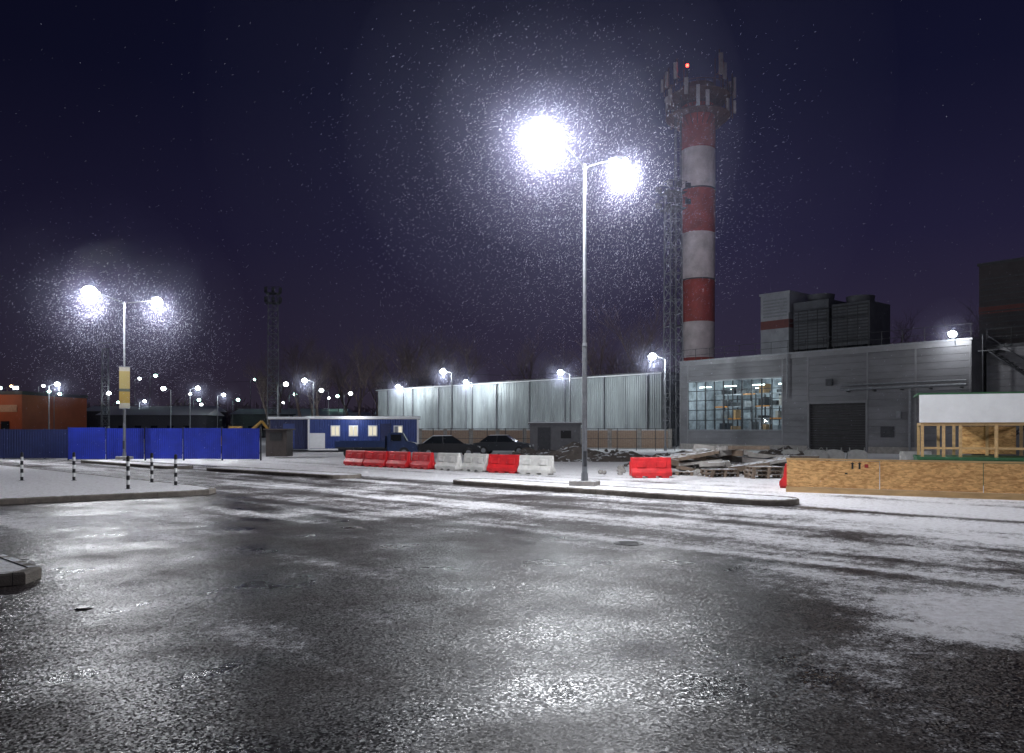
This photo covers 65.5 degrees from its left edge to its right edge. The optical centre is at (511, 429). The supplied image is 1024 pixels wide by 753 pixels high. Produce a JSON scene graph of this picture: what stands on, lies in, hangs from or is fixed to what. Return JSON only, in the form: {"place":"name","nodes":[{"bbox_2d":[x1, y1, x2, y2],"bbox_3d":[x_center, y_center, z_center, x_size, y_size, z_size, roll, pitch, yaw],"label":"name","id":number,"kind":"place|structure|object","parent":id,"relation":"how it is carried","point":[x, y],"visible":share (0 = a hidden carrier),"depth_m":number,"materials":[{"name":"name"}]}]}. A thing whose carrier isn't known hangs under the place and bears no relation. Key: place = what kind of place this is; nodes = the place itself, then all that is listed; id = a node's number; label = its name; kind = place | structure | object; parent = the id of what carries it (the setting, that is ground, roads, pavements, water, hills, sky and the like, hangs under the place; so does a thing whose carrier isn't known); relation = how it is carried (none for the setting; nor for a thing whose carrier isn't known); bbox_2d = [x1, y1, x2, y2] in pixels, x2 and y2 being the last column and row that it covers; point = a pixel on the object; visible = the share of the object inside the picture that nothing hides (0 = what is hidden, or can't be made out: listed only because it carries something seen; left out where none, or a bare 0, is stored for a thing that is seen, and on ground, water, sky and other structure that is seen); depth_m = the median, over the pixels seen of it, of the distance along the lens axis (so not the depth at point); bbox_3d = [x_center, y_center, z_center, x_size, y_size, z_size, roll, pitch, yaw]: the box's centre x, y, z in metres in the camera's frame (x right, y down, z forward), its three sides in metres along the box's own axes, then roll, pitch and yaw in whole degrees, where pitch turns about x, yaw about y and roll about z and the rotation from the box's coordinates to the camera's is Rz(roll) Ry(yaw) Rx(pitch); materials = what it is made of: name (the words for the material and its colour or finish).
{"place":"outdoors","nodes":[
{"label":"outdoors","id":0,"kind":"place"},
{"bbox_2d":[0,553,41,585],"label":"pavement","id":1,"kind":"structure","parent":0,"point":[14,571],"depth_m":9.43,"materials":[{"name":"concrete"}]},
{"bbox_2d":[0,465,215,504],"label":"pavement","id":2,"kind":"structure","parent":0,"point":[36,485],"depth_m":22.71,"materials":[{"name":"stone"}]},
{"bbox_2d":[71,452,76,480],"bbox_3d":[-14.300,1.210,26.000,0.180,0.940,0.180,0,0,0],"label":"striped bollard","id":3,"kind":"object","parent":2,"relation":"on","point":[73,466],"visible":1,"depth_m":25.97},
{"bbox_2d":[126,456,129,488],"bbox_3d":[-10.750,1.210,22.300,0.180,0.940,0.180,0,0,0],"label":"striped bollard","id":4,"kind":"object","parent":2,"relation":"on","point":[127,472],"visible":0.95,"depth_m":22.27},
{"bbox_2d":[174,454,176,484],"bbox_3d":[-10.050,1.210,23.800,0.180,0.940,0.180,0,0,0],"label":"striped bollard","id":5,"kind":"object","parent":2,"relation":"on","point":[175,469],"visible":1,"depth_m":23.76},
{"bbox_2d":[96,409,223,427],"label":"shed","id":6,"kind":"structure","parent":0,"point":[160,418],"depth_m":150.79,"materials":[{"name":"grey metal"}]},
{"bbox_2d":[293,412,371,416],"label":"shed","id":7,"kind":"structure","parent":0,"point":[304,414],"depth_m":163.01,"materials":[{"name":"grey metal"}]},
{"bbox_2d":[4,1,1014,472],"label":"falling snow","id":8,"kind":"structure","parent":0,"point":[422,243],"depth_m":24.76,"materials":[{"name":"snow"}]},
{"bbox_2d":[0,438,1023,752],"bbox_3d":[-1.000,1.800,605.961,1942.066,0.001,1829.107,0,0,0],"label":"ground","id":9,"kind":"structure","parent":0,"point":[390,610],"depth_m":7.58,"materials":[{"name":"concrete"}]},
{"bbox_2d":[0,428,66,458],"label":"blue metal fence","id":10,"kind":"object","parent":9,"relation":"on","point":[44,443],"visible":0.74,"depth_m":48.49,"materials":[{"name":"metal"}]},
{"bbox_2d":[0,391,87,428],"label":"wall","id":11,"kind":"structure","parent":9,"relation":"on","point":[72,413],"depth_m":162.44,"materials":[{"name":"metal"}]},
{"bbox_2d":[0,405,16,428],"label":"window","id":12,"kind":"structure","parent":11,"relation":"attached to","point":[7,408],"depth_m":156.53,"materials":[{"name":"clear glass"}]},
{"bbox_2d":[99,342,111,439],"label":"lattice tower","id":13,"kind":"structure","parent":9,"relation":"on","point":[107,383],"depth_m":139.88,"materials":[{"name":"metal"}]},
{"bbox_2d":[82,286,162,460],"bbox_3d":[-22.400,-5.725,44.500,13.150,15.050,14.418,0,0,0],"label":"street lamp","id":14,"kind":"object","parent":9,"relation":"on","point":[124,370],"visible":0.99,"depth_m":44.90,"materials":[{"name":"metal"}]},
{"bbox_2d":[81,459,192,468],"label":"traffic island","id":15,"kind":"structure","parent":9,"relation":"on","point":[137,464],"depth_m":38.91,"materials":[{"name":"snow"}]},
{"bbox_2d":[87,406,226,427],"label":"shed","id":16,"kind":"structure","parent":9,"relation":"on","point":[92,417],"depth_m":187.02,"materials":[{"name":"grey metal"}]},
{"bbox_2d":[67,427,261,459],"bbox_3d":[-20.050,0.825,45.941,11.180,1.950,0.118,0,0,0],"label":"blue metal fence","id":17,"kind":"object","parent":9,"relation":"on","point":[184,443],"visible":0.91,"depth_m":45.89,"materials":[{"name":"metal"}]},
{"bbox_2d":[87,396,376,427],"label":"distant trees","id":18,"kind":"object","parent":9,"relation":"on","point":[228,417],"visible":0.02,"depth_m":228.58,"materials":[{"name":"black plant"}]},
{"bbox_2d":[240,345,282,428],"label":"bare tree","id":19,"kind":"object","parent":9,"relation":"on","point":[262,384],"visible":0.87,"depth_m":149.17,"materials":[{"name":"brown plant"}]},
{"bbox_2d":[264,286,281,425],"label":"floodlight mast","id":20,"kind":"object","parent":9,"relation":"on","point":[273,300],"visible":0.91,"depth_m":131.37,"materials":[{"name":"metal"}]},
{"bbox_2d":[106,358,670,383],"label":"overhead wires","id":21,"kind":"object","parent":20,"relation":"attached to","point":[435,375],"visible":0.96,"depth_m":85.16,"materials":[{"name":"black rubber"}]},
{"bbox_2d":[263,429,294,456],"bbox_3d":[-14.650,0.830,50.200,1.540,1.740,1.700,0,0,0],"label":"guard booth","id":22,"kind":"object","parent":9,"relation":"on","point":[277,438],"visible":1,"depth_m":49.48,"materials":[{"name":"grey metal"}]},
{"bbox_2d":[270,432,281,440],"bbox_3d":[-14.675,0.450,49.477,0.750,0.500,0.035,0,0,0],"label":"window","id":23,"kind":"structure","parent":22,"relation":"in","point":[274,436],"depth_m":49.46,"materials":[{"name":"black glass"}]},
{"bbox_2d":[259,349,300,412],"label":"bare tree","id":24,"kind":"object","parent":9,"relation":"on","point":[280,396],"visible":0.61,"depth_m":169.54,"materials":[{"name":"brown plant"}]},
{"bbox_2d":[207,467,361,478],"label":"traffic island","id":25,"kind":"structure","parent":9,"relation":"on","point":[302,473],"depth_m":31.25,"materials":[{"name":"snow"}]},
{"bbox_2d":[268,417,307,448],"bbox_3d":[-18.113,0.300,66.239,3.300,2.600,5.450,0,0,-7],"label":"blue site cabin","id":26,"kind":"object","parent":9,"relation":"on","point":[299,425],"visible":0.59,"depth_m":63.81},
{"bbox_2d":[283,424,294,447],"bbox_3d":[-17.854,0.525,63.724,0.900,1.950,0.034,0,0,-7],"label":"door","id":27,"kind":"structure","parent":26,"relation":"in","point":[285,426],"depth_m":63.74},
{"bbox_2d":[230,409,351,437],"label":"shed","id":28,"kind":"structure","parent":9,"relation":"on","point":[247,418],"depth_m":169.82,"materials":[{"name":"grey metal"}]},
{"bbox_2d":[276,330,320,416],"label":"bare tree","id":29,"kind":"object","parent":9,"relation":"on","point":[294,388],"visible":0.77,"depth_m":145.51,"materials":[{"name":"brown plant"}]},
{"bbox_2d":[285,340,331,415],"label":"bare tree","id":30,"kind":"object","parent":9,"relation":"on","point":[303,372],"visible":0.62,"depth_m":138.85,"materials":[{"name":"brown plant"}]},
{"bbox_2d":[291,338,340,415],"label":"bare tree","id":31,"kind":"object","parent":9,"relation":"on","point":[317,401],"visible":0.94,"depth_m":135.38,"materials":[{"name":"brown plant"}]},
{"bbox_2d":[321,343,362,415],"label":"bare tree","id":32,"kind":"object","parent":9,"relation":"on","point":[341,393],"visible":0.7,"depth_m":149.80,"materials":[{"name":"brown plant"}]},
{"bbox_2d":[343,450,366,465],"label":"plastic road barrier","id":33,"kind":"object","parent":9,"relation":"on","point":[354,457],"visible":0.76,"depth_m":39.31,"materials":[{"name":"red plastic"}]},
{"bbox_2d":[333,326,383,415],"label":"bare tree","id":34,"kind":"object","parent":9,"relation":"on","point":[361,396],"visible":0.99,"depth_m":133.44,"materials":[{"name":"brown plant"}]},
{"bbox_2d":[306,416,419,449],"bbox_3d":[-12.034,0.310,65.481,8.900,2.680,5.450,0,0,-7],"label":"blue site cabin","id":35,"kind":"object","parent":9,"relation":"on","point":[325,432],"visible":0.81,"depth_m":62.88,"materials":[{"name":"metal"}]},
{"bbox_2d":[363,450,387,466],"bbox_3d":[-6.466,1.405,38.252,1.550,0.790,0.500,0,0,39],"label":"plastic road barrier","id":36,"kind":"object","parent":9,"relation":"on","point":[373,458],"visible":0.94,"depth_m":38.10,"materials":[{"name":"red plastic"}]},
{"bbox_2d":[335,432,417,455],"bbox_3d":[-8.443,0.998,49.982,5.043,1.594,1.788,0,0,-4],"label":"flatbed truck","id":37,"kind":"object","parent":9,"relation":"on","point":[395,441],"visible":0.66,"depth_m":49.28,"materials":[{"name":"blue metal"}]},
{"bbox_2d":[351,339,408,415],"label":"bare tree","id":38,"kind":"object","parent":9,"relation":"on","point":[375,395],"visible":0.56,"depth_m":139.69,"materials":[{"name":"brown plant"}]},
{"bbox_2d":[360,329,426,388],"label":"bare tree","id":39,"kind":"object","parent":9,"relation":"on","point":[381,380],"visible":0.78,"depth_m":136.69,"materials":[{"name":"brown plant"}]},
{"bbox_2d":[385,451,411,467],"bbox_3d":[-5.259,1.405,37.268,1.550,0.790,0.500,0,0,44],"label":"plastic road barrier","id":40,"kind":"object","parent":9,"relation":"on","point":[397,459],"visible":0.96,"depth_m":37.07,"materials":[{"name":"red plastic"}]},
{"bbox_2d":[382,320,442,386],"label":"bare tree","id":41,"kind":"object","parent":9,"relation":"on","point":[408,372],"visible":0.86,"depth_m":136.07,"materials":[{"name":"brown plant"}]},
{"bbox_2d":[375,328,454,386],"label":"bare tree","id":42,"kind":"object","parent":9,"relation":"on","point":[430,358],"visible":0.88,"depth_m":133.84,"materials":[{"name":"brown plant"}]},
{"bbox_2d":[410,451,435,469],"bbox_3d":[-4.024,1.405,36.159,0.500,0.790,1.550,0,0,-40],"label":"plastic road barrier","id":43,"kind":"object","parent":9,"relation":"on","point":[424,460],"visible":0.94,"depth_m":35.89,"materials":[{"name":"red plastic"}]},
{"bbox_2d":[401,327,465,385],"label":"bare tree","id":44,"kind":"object","parent":9,"relation":"on","point":[438,366],"visible":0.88,"depth_m":132.49,"materials":[{"name":"brown plant"}]},
{"bbox_2d":[440,369,452,429],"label":"street lamp","id":45,"kind":"object","parent":9,"relation":"on","point":[442,371],"visible":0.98,"depth_m":83.56,"materials":[{"name":"metal"}]},
{"bbox_2d":[418,435,479,454],"bbox_3d":[-4.219,1.090,51.997,4.161,1.411,1.714,0,0,-8],"label":"parked car","id":46,"kind":"object","parent":9,"relation":"on","point":[442,443],"visible":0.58,"depth_m":51.26,"materials":[{"name":"black paint"}]},
{"bbox_2d":[435,452,462,470],"bbox_3d":[-2.740,1.405,34.930,0.500,0.790,1.550,0,0,-41],"label":"plastic road barrier","id":47,"kind":"object","parent":9,"relation":"on","point":[449,461],"visible":1,"depth_m":34.68,"materials":[{"name":"white plastic"}]},
{"bbox_2d":[444,333,494,383],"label":"bare tree","id":48,"kind":"object","parent":9,"relation":"on","point":[467,356],"visible":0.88,"depth_m":128.26,"materials":[{"name":"brown plant"}]},
{"bbox_2d":[461,453,488,471],"bbox_3d":[-1.502,1.405,34.059,0.500,0.790,1.550,0,0,-42],"label":"plastic road barrier","id":49,"kind":"object","parent":9,"relation":"on","point":[473,462],"visible":0.93,"depth_m":33.88,"materials":[{"name":"white plastic"}]},
{"bbox_2d":[486,454,519,473],"bbox_3d":[-0.284,1.405,32.906,1.550,0.790,0.500,0,0,33],"label":"plastic road barrier","id":50,"kind":"object","parent":9,"relation":"on","point":[503,463],"visible":0.9,"depth_m":32.78,"materials":[{"name":"red plastic"}]},
{"bbox_2d":[473,435,533,453],"bbox_3d":[-0.619,1.090,57.004,4.161,1.411,1.714,0,0,12],"label":"parked car","id":51,"kind":"object","parent":9,"relation":"on","point":[491,444],"visible":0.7,"depth_m":56.33,"materials":[{"name":"grey paint"}]},
{"bbox_2d":[376,371,679,445],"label":"warehouse","id":52,"kind":"structure","parent":9,"relation":"on","point":[628,400],"depth_m":97.97,"materials":[{"name":"metal"}]},
{"bbox_2d":[497,329,564,379],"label":"bare tree","id":53,"kind":"object","parent":9,"relation":"on","point":[531,365],"visible":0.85,"depth_m":126.10,"materials":[{"name":"brown plant"}]},
{"bbox_2d":[510,447,555,454],"bbox_3d":[1.488,1.490,49.000,5.225,0.803,3.200,0,0,0],"label":"earth mound","id":54,"kind":"object","parent":9,"relation":"on","point":[526,451],"visible":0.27,"depth_m":48.53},
{"bbox_2d":[517,454,555,474],"bbox_3d":[0.998,1.405,31.739,1.550,0.790,0.500,0,0,33],"label":"plastic road barrier","id":55,"kind":"object","parent":9,"relation":"on","point":[530,464],"visible":1,"depth_m":31.58,"materials":[{"name":"white plastic"}]},
{"bbox_2d":[419,429,671,447],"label":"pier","id":56,"kind":"structure","parent":9,"relation":"on","point":[609,435],"depth_m":77.39,"materials":[{"name":"concrete"}]},
{"bbox_2d":[422,430,667,447],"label":"panel","id":57,"kind":"object","parent":56,"relation":"attached to","point":[628,441],"visible":0.41,"depth_m":77.81,"materials":[{"name":"wood"}]},
{"bbox_2d":[419,428,674,450],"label":"steel fence","id":58,"kind":"object","parent":9,"relation":"on","point":[525,438],"visible":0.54,"depth_m":67.81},
{"bbox_2d":[525,342,580,379],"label":"bare tree","id":59,"kind":"object","parent":9,"relation":"on","point":[552,371],"visible":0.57,"depth_m":124.92,"materials":[{"name":"brown plant"}]},
{"bbox_2d":[528,422,581,450],"bbox_3d":[3.496,0.620,63.288,4.200,2.360,3.400,0,0,6],"label":"utility hut","id":60,"kind":"object","parent":9,"relation":"on","point":[550,435],"visible":0.73,"depth_m":61.79,"materials":[{"name":"concrete"}]},
{"bbox_2d":[538,427,570,449],"bbox_3d":[3.287,0.800,61.780,2.600,1.900,0.037,0,0,6],"label":"door","id":61,"kind":"structure","parent":60,"relation":"in","point":[544,433],"depth_m":61.82,"materials":[{"name":"metal"}]},
{"bbox_2d":[557,370,570,421],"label":"street lamp","id":62,"kind":"object","parent":9,"relation":"on","point":[559,372],"visible":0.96,"depth_m":84.97,"materials":[{"name":"metal"}]},
{"bbox_2d":[531,117,631,485],"bbox_3d":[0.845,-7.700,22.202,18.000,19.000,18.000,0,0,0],"label":"street lamp","id":63,"kind":"object","parent":9,"relation":"on","point":[546,126],"visible":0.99,"depth_m":23.64,"materials":[{"name":"metal"}]},
{"bbox_2d":[536,442,650,461],"bbox_3d":[4.431,1.313,46.000,8.537,1.204,4.400,0,0,0],"label":"earth mound","id":64,"kind":"object","parent":9,"relation":"on","point":[571,452],"visible":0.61,"depth_m":44.60,"materials":[{"name":"soil"}]},
{"bbox_2d":[573,322,632,375],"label":"bare tree","id":65,"kind":"object","parent":9,"relation":"on","point":[601,363],"visible":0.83,"depth_m":118.76,"materials":[{"name":"brown plant"}]},
{"bbox_2d":[594,330,648,374],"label":"bare tree","id":66,"kind":"object","parent":9,"relation":"on","point":[624,359],"visible":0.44,"depth_m":139.21,"materials":[{"name":"brown plant"}]},
{"bbox_2d":[453,478,798,505],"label":"traffic island","id":67,"kind":"structure","parent":9,"relation":"on","point":[724,497],"depth_m":21.40,"materials":[{"name":"snow"}]},
{"bbox_2d":[614,541,643,545],"bbox_3d":[1.840,1.791,12.550,0.480,0.016,0.480,0,0,0],"label":"manhole cover","id":68,"kind":"object","parent":9,"relation":"on","point":[630,543],"visible":1,"depth_m":12.46,"materials":[{"name":"metal"}]},
{"bbox_2d":[592,295,678,372],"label":"bare tree","id":69,"kind":"object","parent":9,"relation":"on","point":[643,356],"visible":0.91,"depth_m":116.29,"materials":[{"name":"brown plant"}]},
{"bbox_2d":[629,456,671,477],"bbox_3d":[5.125,1.405,29.599,1.550,0.790,0.500,0,0,-3],"label":"plastic road barrier","id":70,"kind":"object","parent":9,"relation":"on","point":[650,467],"visible":1,"depth_m":29.45,"materials":[{"name":"red plastic"}]},
{"bbox_2d":[648,353,666,450],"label":"street lamp","id":71,"kind":"object","parent":9,"relation":"on","point":[651,356],"visible":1,"depth_m":66.93,"materials":[{"name":"metal"}]},
{"bbox_2d":[656,179,690,446],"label":"floodlight mast","id":72,"kind":"object","parent":9,"relation":"on","point":[672,194],"visible":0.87,"depth_m":79.96,"materials":[{"name":"metal"}]},
{"bbox_2d":[650,448,718,460],"bbox_3d":[10.500,1.397,43.988,7.200,1.022,4.028,0,0,0],"label":"earth mound","id":73,"kind":"object","parent":9,"relation":"on","point":[667,454],"visible":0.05,"depth_m":44.03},
{"bbox_2d":[598,444,790,476],"bbox_3d":[8.587,1.288,32.172,10.289,1.359,4.713,0,0,0],"label":"concrete slab pile","id":74,"kind":"object","parent":9,"relation":"on","point":[742,456],"visible":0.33,"depth_m":31.70,"materials":[{"name":"concrete"}]},
{"bbox_2d":[661,49,735,369],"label":"striped chimney","id":75,"kind":"object","parent":9,"relation":"on","point":[695,102],"visible":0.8,"depth_m":108.01,"materials":[{"name":"concrete"}]},
{"bbox_2d":[701,472,738,476],"bbox_3d":[7.899,1.728,30.305,1.200,0.144,0.810,0,0,-17],"label":"pallet","id":76,"kind":"object","parent":9,"relation":"on","point":[720,474],"visible":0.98,"depth_m":30.08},
{"bbox_2d":[700,468,738,473],"bbox_3d":[7.898,1.583,30.305,1.200,0.144,0.810,0,0,-21],"label":"pallet","id":77,"kind":"object","parent":76,"relation":"on","point":[713,470],"visible":1,"depth_m":30.12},
{"bbox_2d":[744,473,782,478],"bbox_3d":[9.300,1.728,29.405,1.200,0.144,0.810,0,0,-6],"label":"pallet","id":78,"kind":"object","parent":9,"relation":"on","point":[763,476],"visible":0.93,"depth_m":29.26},
{"bbox_2d":[744,470,783,474],"bbox_3d":[9.299,1.583,29.405,1.200,0.144,0.810,0,0,-9],"label":"pallet","id":79,"kind":"object","parent":78,"relation":"on","point":[759,472],"visible":0.96,"depth_m":29.22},
{"bbox_2d":[745,466,783,470],"bbox_3d":[9.350,1.438,29.405,1.200,0.144,0.810,0,0,-3],"label":"pallet","id":80,"kind":"object","parent":79,"relation":"on","point":[766,468],"visible":0.92,"depth_m":29.24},
{"bbox_2d":[689,378,849,447],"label":"hall shell","id":81,"kind":"object","parent":9,"relation":"on","point":[709,406],"visible":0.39,"depth_m":75.61},
{"bbox_2d":[714,383,781,429],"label":"storage rack","id":82,"kind":"object","parent":81,"relation":"on","point":[737,413],"visible":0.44,"depth_m":71.94,"materials":[{"name":"metal"}]},
{"bbox_2d":[730,446,829,463],"bbox_3d":[14.473,1.413,42.000,6.454,1.086,4.000,0,0,0],"label":"earth mound","id":83,"kind":"object","parent":9,"relation":"on","point":[774,451],"visible":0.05,"depth_m":42.14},
{"bbox_2d":[779,463,786,487],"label":"plastic road barrier","id":84,"kind":"object","parent":9,"relation":"on","point":[783,482],"visible":0.25,"depth_m":24.29,"materials":[{"name":"red plastic"}]},
{"bbox_2d":[779,455,818,457],"bbox_3d":[11.927,1.485,35.587,3.382,0.630,1.200,0,0,11],"label":"timber stack","id":85,"kind":"object","parent":9,"relation":"on","point":[804,456],"visible":0.1,"depth_m":34.88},
{"bbox_2d":[803,447,827,460],"bbox_3d":[15.600,1.352,41.000,0.960,0.857,0.840,0,0,-10],"label":"bulk bag","id":86,"kind":"object","parent":9,"relation":"on","point":[823,453],"visible":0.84,"depth_m":40.63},
{"bbox_2d":[680,443,971,454],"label":"plinth","id":87,"kind":"structure","parent":9,"relation":"on","point":[886,450],"depth_m":59.14,"materials":[{"name":"concrete"}]},
{"bbox_2d":[826,447,844,460],"bbox_3d":[16.700,1.352,41.300,0.960,0.857,0.840,0,0,17],"label":"bulk bag","id":88,"kind":"object","parent":9,"relation":"on","point":[835,454],"visible":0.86,"depth_m":40.89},
{"bbox_2d":[681,340,995,454],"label":"wall","id":89,"kind":"structure","parent":9,"relation":"on","point":[937,363],"depth_m":59.99,"materials":[{"name":"metal"}]},
{"bbox_2d":[688,378,781,428],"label":"window frame","id":90,"kind":"object","parent":89,"relation":"attached to","point":[741,409],"visible":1,"depth_m":67.92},
{"bbox_2d":[759,290,889,354],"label":"roof plant","id":91,"kind":"object","parent":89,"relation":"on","point":[793,316],"visible":0.82,"depth_m":71.56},
{"bbox_2d":[680,340,971,446],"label":"trim","id":92,"kind":"structure","parent":89,"relation":"attached to","point":[879,349],"depth_m":62.66,"materials":[{"name":"metal"}]},
{"bbox_2d":[807,400,867,452],"bbox_3d":[25.151,-0.190,61.559,0.350,3.980,4.840,0,0,-40],"label":"door frame","id":93,"kind":"object","parent":89,"relation":"attached to","point":[809,418],"visible":0.81,"depth_m":61.81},
{"bbox_2d":[810,403,864,452],"bbox_3d":[25.217,-0.185,61.614,0.083,3.970,4.600,0,0,-40],"label":"door","id":94,"kind":"structure","parent":93,"relation":"in","point":[844,416],"depth_m":61.60,"materials":[{"name":"metal"}]},
{"bbox_2d":[679,338,1003,362],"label":"roof","id":95,"kind":"structure","parent":89,"relation":"on","point":[977,339],"depth_m":60.42,"materials":[{"name":"metal"}]},
{"bbox_2d":[682,323,972,359],"bbox_3d":[23.505,-6.725,63.716,0.042,1.050,24.621,0,0,-40],"label":"roof railing","id":96,"kind":"object","parent":95,"relation":"on","point":[805,345],"visible":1,"depth_m":61.61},
{"bbox_2d":[787,354,966,449],"bbox_3d":[26.576,-2.300,59.334,0.470,7.600,13.560,0,0,-40],"label":"pipe","id":97,"kind":"object","parent":89,"relation":"attached to","point":[909,386],"visible":1,"depth_m":57.00,"materials":[{"name":"metal"}]},
{"bbox_2d":[846,447,867,458],"bbox_3d":[17.800,1.352,41.100,0.960,0.857,0.840,0,0,19],"label":"bulk bag","id":98,"kind":"object","parent":9,"relation":"on","point":[856,454],"visible":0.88,"depth_m":40.72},
{"bbox_2d":[786,458,1023,499],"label":"osb site hoarding","id":99,"kind":"object","parent":9,"relation":"on","point":[936,478],"visible":1,"depth_m":21.39,"materials":[{"name":"brown wood"}]},
{"bbox_2d":[890,306,926,343],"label":"bare tree","id":100,"kind":"object","parent":9,"relation":"on","point":[905,328],"visible":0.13,"depth_m":102.46,"materials":[{"name":"brown plant"}]},
{"bbox_2d":[898,451,931,461],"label":"plastic road barrier","id":101,"kind":"object","parent":9,"relation":"on","point":[905,455],"visible":0.36,"depth_m":37.37,"materials":[{"name":"white plastic"}]},
{"bbox_2d":[890,312,978,342],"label":"bare tree","id":102,"kind":"object","parent":9,"relation":"on","point":[898,332],"visible":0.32,"depth_m":99.53,"materials":[{"name":"brown plant"}]},
{"bbox_2d":[913,391,1023,485],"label":"wooden kiosk","id":103,"kind":"object","parent":9,"relation":"on","point":[987,423],"visible":0.77,"depth_m":25.81,"materials":[{"name":"wood"}]},
{"bbox_2d":[977,257,1023,455],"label":"factory annex","id":104,"kind":"object","parent":9,"relation":"on","point":[1001,292],"visible":0.65,"depth_m":59.24,"materials":[{"name":"metal"}]},
{"bbox_2d":[0,0,1023,424],"label":"sky","id":105,"kind":"structure","parent":0,"point":[937,186],"materials":[{"name":"blue"}]},
{"bbox_2d":[825,379,900,436],"bbox_3d":[26.303,-1.650,59.849,0.215,4.500,5.700,0,0,-40],"label":"wall box","id":106,"kind":"object","parent":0,"point":[886,431],"visible":1,"depth_m":58.53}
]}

